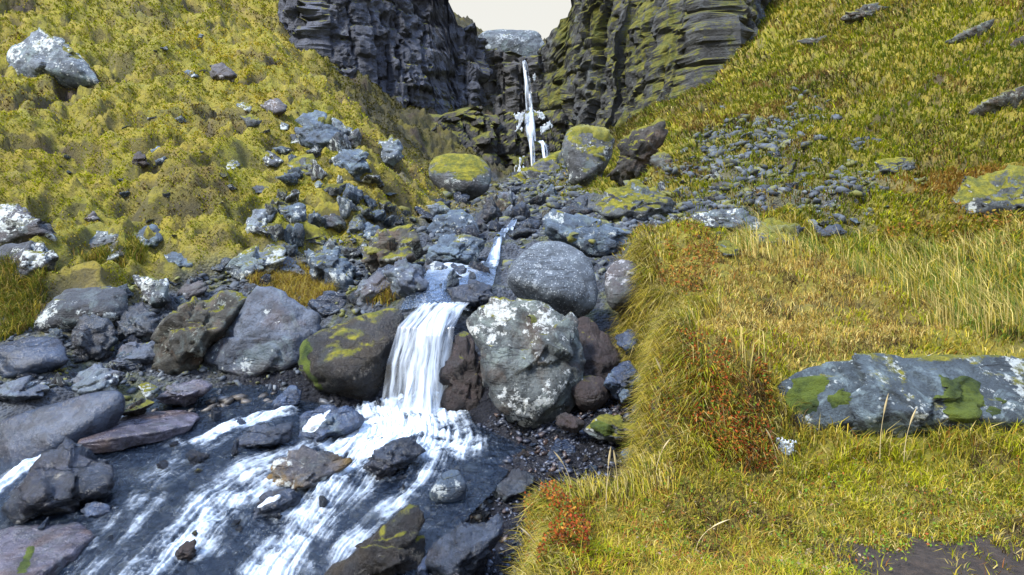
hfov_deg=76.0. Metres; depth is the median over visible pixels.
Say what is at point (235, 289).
rock
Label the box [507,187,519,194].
rock
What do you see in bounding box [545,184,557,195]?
rock
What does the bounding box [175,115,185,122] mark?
stone
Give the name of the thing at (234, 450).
rock
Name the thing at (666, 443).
grass stalk
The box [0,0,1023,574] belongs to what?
terrain
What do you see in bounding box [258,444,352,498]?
rock
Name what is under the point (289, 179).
rock
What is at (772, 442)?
grass stalk
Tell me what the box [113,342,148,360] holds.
rock
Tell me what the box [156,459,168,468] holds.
stone
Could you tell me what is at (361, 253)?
rock
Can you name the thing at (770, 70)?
hill grass
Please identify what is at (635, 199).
boulder
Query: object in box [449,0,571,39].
sky
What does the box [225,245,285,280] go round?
rock
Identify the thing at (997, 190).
boulder
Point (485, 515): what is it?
stone
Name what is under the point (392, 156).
rock
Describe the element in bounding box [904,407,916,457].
grass stalk
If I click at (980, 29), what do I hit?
outcrop
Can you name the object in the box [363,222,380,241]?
stone
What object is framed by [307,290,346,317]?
rock
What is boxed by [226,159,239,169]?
stone
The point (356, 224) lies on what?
rock
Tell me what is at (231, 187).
stone
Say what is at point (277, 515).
stone
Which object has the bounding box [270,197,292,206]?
rock
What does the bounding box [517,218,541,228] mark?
rock
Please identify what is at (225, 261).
stone
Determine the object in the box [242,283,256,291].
rock
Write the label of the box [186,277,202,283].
rock
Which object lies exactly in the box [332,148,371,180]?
rock
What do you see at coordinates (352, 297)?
rock
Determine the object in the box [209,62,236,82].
rock
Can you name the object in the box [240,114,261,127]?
stone
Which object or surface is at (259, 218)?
rock
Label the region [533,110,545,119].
ice patch
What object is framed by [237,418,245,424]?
stone
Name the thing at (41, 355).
boulder
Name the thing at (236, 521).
stone
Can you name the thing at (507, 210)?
rock
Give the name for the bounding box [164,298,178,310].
rock
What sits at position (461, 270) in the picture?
stone
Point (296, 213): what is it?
rock
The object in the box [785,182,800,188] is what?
rock
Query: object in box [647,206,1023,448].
long grass
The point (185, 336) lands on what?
boulder
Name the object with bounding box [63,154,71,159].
stone
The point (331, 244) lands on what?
rock
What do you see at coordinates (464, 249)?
boulder
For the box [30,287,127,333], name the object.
boulder
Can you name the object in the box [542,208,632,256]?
boulder
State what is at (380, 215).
rock
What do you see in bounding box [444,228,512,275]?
water
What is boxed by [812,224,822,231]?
stone
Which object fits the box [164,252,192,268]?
rock
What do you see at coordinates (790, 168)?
rock
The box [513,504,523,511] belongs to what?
stone
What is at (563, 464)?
grass stalk
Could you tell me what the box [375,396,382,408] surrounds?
rock
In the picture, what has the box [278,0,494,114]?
cliff
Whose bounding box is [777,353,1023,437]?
boulder
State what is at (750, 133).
stone
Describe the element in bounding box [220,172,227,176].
stone
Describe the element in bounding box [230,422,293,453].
rock
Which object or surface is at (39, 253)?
boulder
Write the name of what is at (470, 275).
rock
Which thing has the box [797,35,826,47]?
outcrop
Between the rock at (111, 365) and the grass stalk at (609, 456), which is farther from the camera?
the rock at (111, 365)
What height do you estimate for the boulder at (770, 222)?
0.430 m
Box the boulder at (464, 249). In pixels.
[425,233,485,266]
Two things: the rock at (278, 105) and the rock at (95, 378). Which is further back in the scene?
the rock at (278, 105)
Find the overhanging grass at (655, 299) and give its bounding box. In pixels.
[503,228,718,574]
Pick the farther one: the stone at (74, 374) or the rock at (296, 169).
the rock at (296, 169)
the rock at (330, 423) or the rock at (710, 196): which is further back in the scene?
the rock at (710, 196)
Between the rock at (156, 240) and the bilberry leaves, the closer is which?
the bilberry leaves
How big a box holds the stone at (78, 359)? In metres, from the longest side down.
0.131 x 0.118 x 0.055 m
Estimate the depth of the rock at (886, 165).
12.56 m
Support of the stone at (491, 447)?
on the terrain at (920, 556)
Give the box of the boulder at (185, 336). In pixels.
[150,290,246,374]
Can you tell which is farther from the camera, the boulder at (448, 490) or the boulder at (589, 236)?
the boulder at (589, 236)
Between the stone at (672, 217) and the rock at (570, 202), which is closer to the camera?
the stone at (672, 217)
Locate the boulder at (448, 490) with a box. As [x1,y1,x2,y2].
[429,470,466,510]
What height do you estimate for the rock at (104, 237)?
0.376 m
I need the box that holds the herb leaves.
[547,446,1023,574]
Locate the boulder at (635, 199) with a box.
[593,179,674,219]
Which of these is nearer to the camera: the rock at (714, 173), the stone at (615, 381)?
the stone at (615, 381)
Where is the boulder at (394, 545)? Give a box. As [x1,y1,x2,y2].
[324,504,425,574]
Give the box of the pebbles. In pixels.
[452,398,642,574]
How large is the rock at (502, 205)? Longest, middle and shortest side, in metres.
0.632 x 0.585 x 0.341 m
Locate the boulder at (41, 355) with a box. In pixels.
[0,336,68,377]
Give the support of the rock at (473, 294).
on the terrain at (920, 556)
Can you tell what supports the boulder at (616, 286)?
on the terrain at (920, 556)
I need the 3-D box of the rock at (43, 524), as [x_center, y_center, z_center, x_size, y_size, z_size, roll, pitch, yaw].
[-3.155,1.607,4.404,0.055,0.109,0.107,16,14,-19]
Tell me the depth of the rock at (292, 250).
8.84 m
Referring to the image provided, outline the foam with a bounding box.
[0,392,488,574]
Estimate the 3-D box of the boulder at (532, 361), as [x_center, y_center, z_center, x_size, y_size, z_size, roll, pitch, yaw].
[0.122,0.758,5.898,1.064,1.354,1.006,0,8,0]
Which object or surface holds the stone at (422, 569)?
in the water at (395, 426)
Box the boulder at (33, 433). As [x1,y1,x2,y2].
[0,390,125,473]
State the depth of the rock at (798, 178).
12.94 m
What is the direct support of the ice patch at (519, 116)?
attached to the cliff at (492, 139)
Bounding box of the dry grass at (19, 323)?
[0,227,397,341]
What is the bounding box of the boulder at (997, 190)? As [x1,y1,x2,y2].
[951,164,1023,217]
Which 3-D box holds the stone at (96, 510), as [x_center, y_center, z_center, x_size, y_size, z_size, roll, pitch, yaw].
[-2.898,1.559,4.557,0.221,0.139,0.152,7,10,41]
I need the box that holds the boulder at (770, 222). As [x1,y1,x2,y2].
[750,217,801,246]
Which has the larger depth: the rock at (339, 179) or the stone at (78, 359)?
the rock at (339, 179)
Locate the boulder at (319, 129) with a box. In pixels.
[294,110,344,148]
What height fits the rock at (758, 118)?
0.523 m
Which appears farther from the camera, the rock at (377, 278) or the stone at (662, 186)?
the stone at (662, 186)
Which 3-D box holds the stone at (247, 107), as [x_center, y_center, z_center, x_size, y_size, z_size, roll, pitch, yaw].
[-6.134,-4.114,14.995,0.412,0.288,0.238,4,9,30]
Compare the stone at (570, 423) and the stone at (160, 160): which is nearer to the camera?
the stone at (570, 423)
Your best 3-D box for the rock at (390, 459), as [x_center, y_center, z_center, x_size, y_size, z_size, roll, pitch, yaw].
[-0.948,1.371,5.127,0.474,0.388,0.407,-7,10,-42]
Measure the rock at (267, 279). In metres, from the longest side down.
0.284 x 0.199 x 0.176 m
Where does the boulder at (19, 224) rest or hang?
on the terrain at (920, 556)
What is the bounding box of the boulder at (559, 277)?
[507,241,597,317]
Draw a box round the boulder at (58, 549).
[0,522,95,574]
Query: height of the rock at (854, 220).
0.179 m
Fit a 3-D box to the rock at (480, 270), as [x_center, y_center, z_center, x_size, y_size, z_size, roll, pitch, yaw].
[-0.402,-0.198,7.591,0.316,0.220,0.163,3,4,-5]
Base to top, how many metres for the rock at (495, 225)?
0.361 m
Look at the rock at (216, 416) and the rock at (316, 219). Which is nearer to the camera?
the rock at (216, 416)
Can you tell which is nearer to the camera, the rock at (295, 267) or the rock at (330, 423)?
the rock at (330, 423)
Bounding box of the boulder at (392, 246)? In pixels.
[360,224,427,273]
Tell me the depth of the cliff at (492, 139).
44.12 m
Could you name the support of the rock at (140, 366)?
on the terrain at (920, 556)
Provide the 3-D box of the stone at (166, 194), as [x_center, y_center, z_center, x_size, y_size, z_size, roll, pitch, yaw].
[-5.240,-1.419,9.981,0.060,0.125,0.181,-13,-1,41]
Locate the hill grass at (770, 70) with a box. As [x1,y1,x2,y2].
[0,0,1023,303]
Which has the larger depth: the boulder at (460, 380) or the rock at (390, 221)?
the rock at (390, 221)
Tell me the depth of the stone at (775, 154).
15.94 m
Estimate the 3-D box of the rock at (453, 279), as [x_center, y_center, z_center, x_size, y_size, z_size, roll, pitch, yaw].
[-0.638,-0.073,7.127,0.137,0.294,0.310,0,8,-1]
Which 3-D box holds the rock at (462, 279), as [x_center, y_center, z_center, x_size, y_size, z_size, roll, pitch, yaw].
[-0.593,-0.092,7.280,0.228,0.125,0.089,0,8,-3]
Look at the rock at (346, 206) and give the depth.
9.93 m
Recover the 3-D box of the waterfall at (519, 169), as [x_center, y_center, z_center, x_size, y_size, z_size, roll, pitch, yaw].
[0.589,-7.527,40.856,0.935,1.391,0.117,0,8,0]
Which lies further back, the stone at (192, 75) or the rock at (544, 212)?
the stone at (192, 75)
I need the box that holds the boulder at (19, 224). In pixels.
[0,203,56,245]
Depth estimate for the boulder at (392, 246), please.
8.25 m
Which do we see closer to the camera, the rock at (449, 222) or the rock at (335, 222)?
the rock at (335, 222)
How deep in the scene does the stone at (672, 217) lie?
10.21 m
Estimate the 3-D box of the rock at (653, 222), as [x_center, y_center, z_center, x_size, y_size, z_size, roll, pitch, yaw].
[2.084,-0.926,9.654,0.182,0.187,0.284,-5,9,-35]
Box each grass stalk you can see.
[554,452,571,485]
[606,448,610,506]
[613,450,617,488]
[656,438,670,469]
[695,519,729,550]
[765,428,777,467]
[879,393,888,461]
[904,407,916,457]
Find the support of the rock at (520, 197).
on the terrain at (920, 556)
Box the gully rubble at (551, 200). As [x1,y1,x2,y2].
[399,165,636,281]
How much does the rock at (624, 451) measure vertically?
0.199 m
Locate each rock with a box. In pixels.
[6,27,98,88]
[15,372,37,380]
[37,517,48,530]
[47,328,63,338]
[51,372,66,386]
[62,328,73,331]
[70,364,124,395]
[89,231,117,249]
[103,241,125,260]
[103,350,112,360]
[107,362,123,370]
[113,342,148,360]
[118,284,133,297]
[122,335,142,343]
[132,275,170,307]
[134,224,162,248]
[137,363,145,370]
[147,356,154,363]
[155,379,212,408]
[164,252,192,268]
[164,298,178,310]
[174,280,207,302]
[175,295,189,304]
[185,449,209,467]
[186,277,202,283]
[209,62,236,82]
[211,407,223,423]
[220,288,238,291]
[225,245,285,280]
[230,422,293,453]
[230,437,238,456]
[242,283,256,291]
[245,208,275,234]
[252,185,267,193]
[252,488,300,522]
[254,226,269,236]
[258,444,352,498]
[259,274,273,286]
[260,98,286,115]
[261,223,283,241]
[265,202,279,214]
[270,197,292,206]
[272,146,291,154]
[272,257,304,276]
[275,171,300,185]
[276,188,287,200]
[278,204,289,213]
[280,202,307,223]
[283,223,304,246]
[285,189,299,203]
[285,244,297,255]
[287,154,316,175]
[287,167,302,178]
[297,404,364,449]
[306,145,320,157]
[306,234,325,245]
[307,211,328,228]
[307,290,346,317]
[310,159,327,181]
[319,495,327,506]
[321,213,345,232]
[323,182,346,195]
[325,237,337,249]
[327,132,352,150]
[331,117,352,135]
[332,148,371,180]
[335,245,360,258]
[336,175,342,183]
[337,195,357,219]
[343,183,363,205]
[346,290,359,304]
[347,217,364,233]
[348,128,361,147]
[353,211,365,223]
[354,270,389,302]
[356,205,374,219]
[358,242,366,258]
[360,175,382,185]
[360,435,425,488]
[363,195,376,208]
[371,209,385,222]
[371,264,424,274]
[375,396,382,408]
[378,134,403,168]
[378,200,395,212]
[383,258,431,299]
[384,215,395,227]
[395,217,404,225]
[414,206,433,223]
[423,257,432,267]
[425,209,478,236]
[426,201,448,216]
[429,283,443,295]
[434,198,450,207]
[446,268,459,288]
[446,279,493,310]
[452,224,478,237]
[453,191,469,203]
[457,274,468,282]
[464,270,475,279]
[466,261,490,278]
[474,196,502,221]
[475,218,487,232]
[481,192,497,206]
[488,218,501,231]
[493,468,534,502]
[495,198,511,211]
[498,190,515,203]
[502,205,513,216]
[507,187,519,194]
[508,201,529,220]
[513,222,536,238]
[516,193,529,208]
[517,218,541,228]
[529,192,549,205]
[542,210,548,217]
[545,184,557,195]
[547,438,575,459]
[561,203,592,214]
[563,200,576,206]
[581,196,587,206]
[584,414,638,444]
[620,448,634,468]
[647,219,659,227]
[650,152,672,168]
[703,191,718,201]
[711,169,724,179]
[716,240,737,256]
[755,115,767,125]
[780,160,794,173]
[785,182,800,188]
[794,173,802,183]
[816,224,846,237]
[850,217,860,224]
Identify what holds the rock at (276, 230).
on the terrain at (920, 556)
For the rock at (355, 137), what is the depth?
13.38 m
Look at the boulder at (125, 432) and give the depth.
5.46 m
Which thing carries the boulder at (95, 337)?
on the terrain at (920, 556)
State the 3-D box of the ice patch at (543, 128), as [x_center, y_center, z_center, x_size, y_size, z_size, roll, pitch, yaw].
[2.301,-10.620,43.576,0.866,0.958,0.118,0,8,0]
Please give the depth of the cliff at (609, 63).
40.60 m
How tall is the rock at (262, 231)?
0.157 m
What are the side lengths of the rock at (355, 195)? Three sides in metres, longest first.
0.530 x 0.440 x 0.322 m
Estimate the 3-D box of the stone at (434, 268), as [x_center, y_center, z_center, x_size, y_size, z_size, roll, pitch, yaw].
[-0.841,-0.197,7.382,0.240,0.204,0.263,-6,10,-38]
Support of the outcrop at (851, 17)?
on the terrain at (920, 556)
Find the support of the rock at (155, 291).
on the terrain at (920, 556)
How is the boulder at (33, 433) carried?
on the terrain at (920, 556)
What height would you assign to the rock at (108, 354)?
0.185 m
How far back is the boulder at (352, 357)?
6.23 m
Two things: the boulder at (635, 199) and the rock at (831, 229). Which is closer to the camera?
the rock at (831, 229)
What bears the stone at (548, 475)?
on the pebbles
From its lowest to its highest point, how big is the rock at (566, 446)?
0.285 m
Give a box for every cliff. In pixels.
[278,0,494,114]
[430,106,574,167]
[481,48,546,115]
[537,0,771,128]
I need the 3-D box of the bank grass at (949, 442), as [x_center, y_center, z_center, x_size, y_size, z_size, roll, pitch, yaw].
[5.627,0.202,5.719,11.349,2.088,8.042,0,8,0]
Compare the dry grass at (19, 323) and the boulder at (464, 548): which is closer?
the boulder at (464, 548)
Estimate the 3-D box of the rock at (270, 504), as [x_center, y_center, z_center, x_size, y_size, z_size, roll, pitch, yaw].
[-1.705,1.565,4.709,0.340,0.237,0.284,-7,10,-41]
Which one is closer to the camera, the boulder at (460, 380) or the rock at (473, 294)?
the boulder at (460, 380)
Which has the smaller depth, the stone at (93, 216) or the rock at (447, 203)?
the stone at (93, 216)
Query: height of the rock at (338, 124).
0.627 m
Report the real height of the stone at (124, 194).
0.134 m
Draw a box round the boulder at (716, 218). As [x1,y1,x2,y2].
[680,207,761,231]
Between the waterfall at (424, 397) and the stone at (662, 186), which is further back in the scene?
the stone at (662, 186)
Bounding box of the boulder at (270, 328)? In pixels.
[204,285,321,377]
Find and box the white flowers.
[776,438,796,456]
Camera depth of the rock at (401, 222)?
10.88 m
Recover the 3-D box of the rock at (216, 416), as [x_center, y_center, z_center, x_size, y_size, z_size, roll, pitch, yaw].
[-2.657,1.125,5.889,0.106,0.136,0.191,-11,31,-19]
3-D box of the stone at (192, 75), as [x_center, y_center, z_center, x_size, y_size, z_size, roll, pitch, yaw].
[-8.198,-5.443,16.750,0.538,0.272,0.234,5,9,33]
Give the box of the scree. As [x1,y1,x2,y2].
[568,86,926,229]
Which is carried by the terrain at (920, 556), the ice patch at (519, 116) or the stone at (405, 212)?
the stone at (405, 212)
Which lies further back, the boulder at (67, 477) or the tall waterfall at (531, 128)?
the tall waterfall at (531, 128)
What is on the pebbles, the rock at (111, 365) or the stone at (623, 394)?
the stone at (623, 394)
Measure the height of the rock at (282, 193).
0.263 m
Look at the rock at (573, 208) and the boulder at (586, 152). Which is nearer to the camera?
the rock at (573, 208)
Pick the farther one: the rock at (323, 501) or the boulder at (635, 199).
the boulder at (635, 199)
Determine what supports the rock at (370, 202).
on the terrain at (920, 556)
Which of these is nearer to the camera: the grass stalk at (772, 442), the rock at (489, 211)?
the grass stalk at (772, 442)
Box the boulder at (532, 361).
[466,296,585,428]
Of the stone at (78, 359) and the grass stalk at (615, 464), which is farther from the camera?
the stone at (78, 359)
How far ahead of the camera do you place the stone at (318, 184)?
10.38 m
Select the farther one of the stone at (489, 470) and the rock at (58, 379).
the rock at (58, 379)
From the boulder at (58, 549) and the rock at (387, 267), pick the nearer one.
the boulder at (58, 549)
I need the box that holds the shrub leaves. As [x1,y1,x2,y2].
[645,199,1023,304]
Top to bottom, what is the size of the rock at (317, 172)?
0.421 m
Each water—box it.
[0,385,523,574]
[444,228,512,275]
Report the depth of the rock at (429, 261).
7.50 m
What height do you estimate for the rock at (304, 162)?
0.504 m
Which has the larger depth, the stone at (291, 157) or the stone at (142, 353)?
the stone at (291, 157)
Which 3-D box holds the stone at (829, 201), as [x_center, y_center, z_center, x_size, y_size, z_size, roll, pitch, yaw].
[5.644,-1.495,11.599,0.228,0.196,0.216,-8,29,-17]
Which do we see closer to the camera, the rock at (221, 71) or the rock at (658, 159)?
the rock at (658, 159)
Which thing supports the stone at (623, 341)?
on the terrain at (920, 556)
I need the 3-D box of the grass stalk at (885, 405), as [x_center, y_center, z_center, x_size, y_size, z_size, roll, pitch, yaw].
[2.006,0.772,3.541,0.021,0.417,0.024,0,8,0]
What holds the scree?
on the terrain at (920, 556)
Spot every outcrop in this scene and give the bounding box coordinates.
[478,29,544,56]
[506,150,565,183]
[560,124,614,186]
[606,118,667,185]
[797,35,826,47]
[840,2,887,24]
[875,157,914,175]
[945,19,994,43]
[969,85,1023,115]
[1010,35,1023,46]
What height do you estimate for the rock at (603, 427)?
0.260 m
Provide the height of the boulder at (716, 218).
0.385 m
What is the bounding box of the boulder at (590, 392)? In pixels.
[571,375,610,411]
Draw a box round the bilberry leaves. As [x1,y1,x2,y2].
[523,327,776,573]
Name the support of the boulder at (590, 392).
on the terrain at (920, 556)
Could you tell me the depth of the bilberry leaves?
3.54 m
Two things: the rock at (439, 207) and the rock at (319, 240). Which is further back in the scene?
the rock at (439, 207)
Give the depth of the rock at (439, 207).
12.48 m
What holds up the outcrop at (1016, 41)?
on the terrain at (920, 556)
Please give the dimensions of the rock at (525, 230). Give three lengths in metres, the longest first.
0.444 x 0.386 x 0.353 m
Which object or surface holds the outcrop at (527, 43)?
on the cliff at (503, 86)
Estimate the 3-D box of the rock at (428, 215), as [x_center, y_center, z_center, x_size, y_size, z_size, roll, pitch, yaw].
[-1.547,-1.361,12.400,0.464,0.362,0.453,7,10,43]
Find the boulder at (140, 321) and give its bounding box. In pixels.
[116,302,159,342]
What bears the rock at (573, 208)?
on the terrain at (920, 556)
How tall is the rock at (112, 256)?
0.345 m
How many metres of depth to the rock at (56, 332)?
7.01 m
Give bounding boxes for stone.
[0,375,49,403]
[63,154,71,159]
[70,371,79,377]
[74,356,82,363]
[81,501,110,521]
[84,211,100,222]
[111,341,154,370]
[119,191,130,197]
[122,398,154,416]
[132,151,149,168]
[138,382,158,399]
[147,110,156,119]
[150,146,166,164]
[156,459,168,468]
[162,191,170,197]
[169,441,179,446]
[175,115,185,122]
[175,539,196,562]
[184,70,198,77]
[211,257,230,272]
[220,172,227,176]
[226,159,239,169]
[227,184,236,190]
[232,519,240,523]
[236,102,251,111]
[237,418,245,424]
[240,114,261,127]
[263,151,283,167]
[271,385,301,413]
[273,513,281,518]
[280,122,288,130]
[288,154,297,161]
[290,134,298,142]
[314,180,322,187]
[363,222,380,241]
[396,475,405,479]
[402,209,409,215]
[417,556,429,574]
[425,261,447,276]
[448,263,466,276]
[477,465,495,478]
[481,510,490,520]
[488,444,496,449]
[508,540,518,545]
[510,522,516,528]
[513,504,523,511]
[517,449,530,456]
[545,472,554,479]
[555,412,584,433]
[583,454,588,461]
[588,463,597,471]
[603,360,640,399]
[615,329,641,357]
[618,389,630,403]
[659,181,667,190]
[667,215,677,221]
[740,132,752,137]
[767,151,780,157]
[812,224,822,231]
[817,218,829,226]
[825,198,836,204]
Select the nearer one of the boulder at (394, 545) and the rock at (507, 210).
the boulder at (394, 545)
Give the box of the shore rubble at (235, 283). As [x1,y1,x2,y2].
[0,230,392,401]
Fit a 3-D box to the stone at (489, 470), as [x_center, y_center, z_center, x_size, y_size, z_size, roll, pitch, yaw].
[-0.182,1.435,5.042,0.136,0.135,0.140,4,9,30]
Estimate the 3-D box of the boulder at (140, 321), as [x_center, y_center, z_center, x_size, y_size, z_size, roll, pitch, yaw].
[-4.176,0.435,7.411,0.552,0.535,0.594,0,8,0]
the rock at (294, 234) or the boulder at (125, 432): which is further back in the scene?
the rock at (294, 234)
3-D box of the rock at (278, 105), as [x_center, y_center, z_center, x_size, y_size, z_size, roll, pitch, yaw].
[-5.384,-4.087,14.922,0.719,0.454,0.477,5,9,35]
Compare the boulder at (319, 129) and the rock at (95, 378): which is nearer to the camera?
the rock at (95, 378)
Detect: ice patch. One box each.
[514,112,524,131]
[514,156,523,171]
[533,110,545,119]
[540,121,552,134]
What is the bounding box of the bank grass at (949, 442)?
[527,205,1023,574]
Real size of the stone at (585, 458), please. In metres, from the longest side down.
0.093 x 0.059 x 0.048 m
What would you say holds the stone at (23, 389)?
on the terrain at (920, 556)
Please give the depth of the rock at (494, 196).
16.05 m
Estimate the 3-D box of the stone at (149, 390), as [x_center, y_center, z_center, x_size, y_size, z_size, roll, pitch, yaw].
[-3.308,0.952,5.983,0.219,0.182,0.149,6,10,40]
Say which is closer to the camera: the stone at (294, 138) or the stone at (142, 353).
the stone at (142, 353)
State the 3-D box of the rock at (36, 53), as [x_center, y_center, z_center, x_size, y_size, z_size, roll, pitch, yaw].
[-10.400,-5.209,14.905,2.205,1.471,0.816,2,8,16]
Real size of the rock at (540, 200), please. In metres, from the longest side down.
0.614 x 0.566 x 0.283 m
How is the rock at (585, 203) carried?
on the terrain at (920, 556)
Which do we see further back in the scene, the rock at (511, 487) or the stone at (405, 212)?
the stone at (405, 212)
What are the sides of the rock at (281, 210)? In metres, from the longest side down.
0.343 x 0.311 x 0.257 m
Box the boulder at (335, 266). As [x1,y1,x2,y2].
[304,245,355,290]
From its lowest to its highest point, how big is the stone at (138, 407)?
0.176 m
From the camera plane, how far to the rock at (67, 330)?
7.17 m
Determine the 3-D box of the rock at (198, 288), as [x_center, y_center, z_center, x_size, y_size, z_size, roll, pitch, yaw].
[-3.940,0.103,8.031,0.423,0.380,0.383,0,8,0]
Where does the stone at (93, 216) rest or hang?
on the terrain at (920, 556)
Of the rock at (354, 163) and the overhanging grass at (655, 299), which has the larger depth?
the rock at (354, 163)
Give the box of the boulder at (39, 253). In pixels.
[0,240,58,280]
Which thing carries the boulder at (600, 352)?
on the terrain at (920, 556)
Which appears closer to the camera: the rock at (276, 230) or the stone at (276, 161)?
the rock at (276, 230)
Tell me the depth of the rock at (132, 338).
7.12 m
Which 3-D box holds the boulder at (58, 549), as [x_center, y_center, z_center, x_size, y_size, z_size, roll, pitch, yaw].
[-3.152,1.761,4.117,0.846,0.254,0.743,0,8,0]
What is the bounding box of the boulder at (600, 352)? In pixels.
[577,316,621,379]
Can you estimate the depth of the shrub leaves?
6.78 m
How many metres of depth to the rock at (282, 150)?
12.24 m
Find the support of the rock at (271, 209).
on the terrain at (920, 556)
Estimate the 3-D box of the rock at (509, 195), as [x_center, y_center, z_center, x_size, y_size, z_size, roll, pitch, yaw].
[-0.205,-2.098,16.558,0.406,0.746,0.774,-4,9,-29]
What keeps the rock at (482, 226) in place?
on the terrain at (920, 556)
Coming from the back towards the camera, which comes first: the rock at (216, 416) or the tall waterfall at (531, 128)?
the tall waterfall at (531, 128)
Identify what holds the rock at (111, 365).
on the terrain at (920, 556)
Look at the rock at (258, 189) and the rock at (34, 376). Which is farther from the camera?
the rock at (258, 189)
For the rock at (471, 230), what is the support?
on the terrain at (920, 556)
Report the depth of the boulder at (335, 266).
8.20 m
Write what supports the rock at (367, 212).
on the terrain at (920, 556)
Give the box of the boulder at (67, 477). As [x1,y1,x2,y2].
[0,437,114,525]
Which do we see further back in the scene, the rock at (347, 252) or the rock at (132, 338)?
the rock at (347, 252)
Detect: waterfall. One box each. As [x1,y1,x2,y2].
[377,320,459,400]
[388,302,463,420]
[523,62,545,165]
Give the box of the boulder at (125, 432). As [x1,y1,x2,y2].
[78,410,199,452]
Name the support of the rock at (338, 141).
on the terrain at (920, 556)
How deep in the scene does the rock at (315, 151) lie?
12.04 m
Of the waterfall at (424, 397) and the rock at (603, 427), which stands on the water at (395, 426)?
the waterfall at (424, 397)
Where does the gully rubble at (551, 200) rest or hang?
on the terrain at (920, 556)
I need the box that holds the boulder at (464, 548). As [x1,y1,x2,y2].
[425,513,503,574]
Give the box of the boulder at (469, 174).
[429,153,491,201]
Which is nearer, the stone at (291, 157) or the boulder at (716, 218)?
the boulder at (716, 218)
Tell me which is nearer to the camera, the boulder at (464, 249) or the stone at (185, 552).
the stone at (185, 552)
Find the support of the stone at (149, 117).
on the terrain at (920, 556)
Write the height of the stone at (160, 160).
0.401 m
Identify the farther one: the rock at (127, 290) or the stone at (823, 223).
the stone at (823, 223)
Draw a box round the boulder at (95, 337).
[71,314,118,361]
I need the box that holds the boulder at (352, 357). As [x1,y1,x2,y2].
[298,308,405,400]
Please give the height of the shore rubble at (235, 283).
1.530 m
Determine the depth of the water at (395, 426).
5.24 m
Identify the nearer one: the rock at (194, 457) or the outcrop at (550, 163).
the rock at (194, 457)
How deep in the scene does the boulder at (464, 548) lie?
4.01 m
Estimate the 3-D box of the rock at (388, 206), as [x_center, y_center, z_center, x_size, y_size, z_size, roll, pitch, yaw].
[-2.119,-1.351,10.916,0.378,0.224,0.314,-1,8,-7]
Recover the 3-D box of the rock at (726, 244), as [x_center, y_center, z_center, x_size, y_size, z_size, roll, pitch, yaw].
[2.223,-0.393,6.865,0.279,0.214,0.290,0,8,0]
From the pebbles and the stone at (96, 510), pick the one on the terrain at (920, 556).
the pebbles
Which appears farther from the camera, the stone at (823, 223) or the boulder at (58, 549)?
the stone at (823, 223)
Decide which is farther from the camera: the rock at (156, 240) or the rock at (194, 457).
the rock at (156, 240)
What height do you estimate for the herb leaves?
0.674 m
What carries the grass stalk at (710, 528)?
on the terrain at (920, 556)
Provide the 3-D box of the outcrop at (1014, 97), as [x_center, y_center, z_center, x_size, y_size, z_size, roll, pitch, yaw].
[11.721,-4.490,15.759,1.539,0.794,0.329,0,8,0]
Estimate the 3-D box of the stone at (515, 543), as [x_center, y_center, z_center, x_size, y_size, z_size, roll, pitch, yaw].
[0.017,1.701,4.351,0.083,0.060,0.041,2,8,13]
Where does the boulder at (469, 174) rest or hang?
on the terrain at (920, 556)
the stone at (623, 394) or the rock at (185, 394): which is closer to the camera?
the stone at (623, 394)
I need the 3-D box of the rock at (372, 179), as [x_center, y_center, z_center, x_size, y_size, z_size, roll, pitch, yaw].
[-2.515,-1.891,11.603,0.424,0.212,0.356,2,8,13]
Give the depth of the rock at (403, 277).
6.99 m
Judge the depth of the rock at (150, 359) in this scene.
6.82 m
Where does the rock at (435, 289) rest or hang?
on the terrain at (920, 556)
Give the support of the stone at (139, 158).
on the terrain at (920, 556)
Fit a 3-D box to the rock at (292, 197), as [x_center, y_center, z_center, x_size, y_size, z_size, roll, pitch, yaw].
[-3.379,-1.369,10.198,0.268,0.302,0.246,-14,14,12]
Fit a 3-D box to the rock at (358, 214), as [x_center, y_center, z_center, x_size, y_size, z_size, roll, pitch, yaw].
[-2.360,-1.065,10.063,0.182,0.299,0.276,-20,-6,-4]
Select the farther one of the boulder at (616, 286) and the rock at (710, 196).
the rock at (710, 196)
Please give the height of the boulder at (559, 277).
0.867 m
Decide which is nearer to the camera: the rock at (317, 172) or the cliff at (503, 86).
the rock at (317, 172)
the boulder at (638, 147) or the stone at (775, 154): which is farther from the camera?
the boulder at (638, 147)
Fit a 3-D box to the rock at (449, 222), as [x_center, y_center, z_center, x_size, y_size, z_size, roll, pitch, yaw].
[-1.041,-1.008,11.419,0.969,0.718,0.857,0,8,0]
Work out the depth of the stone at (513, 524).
4.49 m
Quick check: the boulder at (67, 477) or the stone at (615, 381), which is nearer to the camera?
the boulder at (67, 477)
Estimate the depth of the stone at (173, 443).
5.36 m
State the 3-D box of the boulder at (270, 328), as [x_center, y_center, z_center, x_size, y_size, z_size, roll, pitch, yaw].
[-2.607,0.508,6.950,1.224,1.054,0.746,0,8,0]
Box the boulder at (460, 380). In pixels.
[438,331,484,414]
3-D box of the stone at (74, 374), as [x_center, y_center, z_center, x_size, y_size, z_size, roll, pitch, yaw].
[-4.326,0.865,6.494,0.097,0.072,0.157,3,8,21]
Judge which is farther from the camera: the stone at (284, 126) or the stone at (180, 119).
the stone at (180, 119)
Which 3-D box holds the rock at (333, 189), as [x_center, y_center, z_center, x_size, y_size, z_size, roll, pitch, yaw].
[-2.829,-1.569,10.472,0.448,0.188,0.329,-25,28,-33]
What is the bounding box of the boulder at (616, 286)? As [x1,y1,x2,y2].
[605,260,641,315]

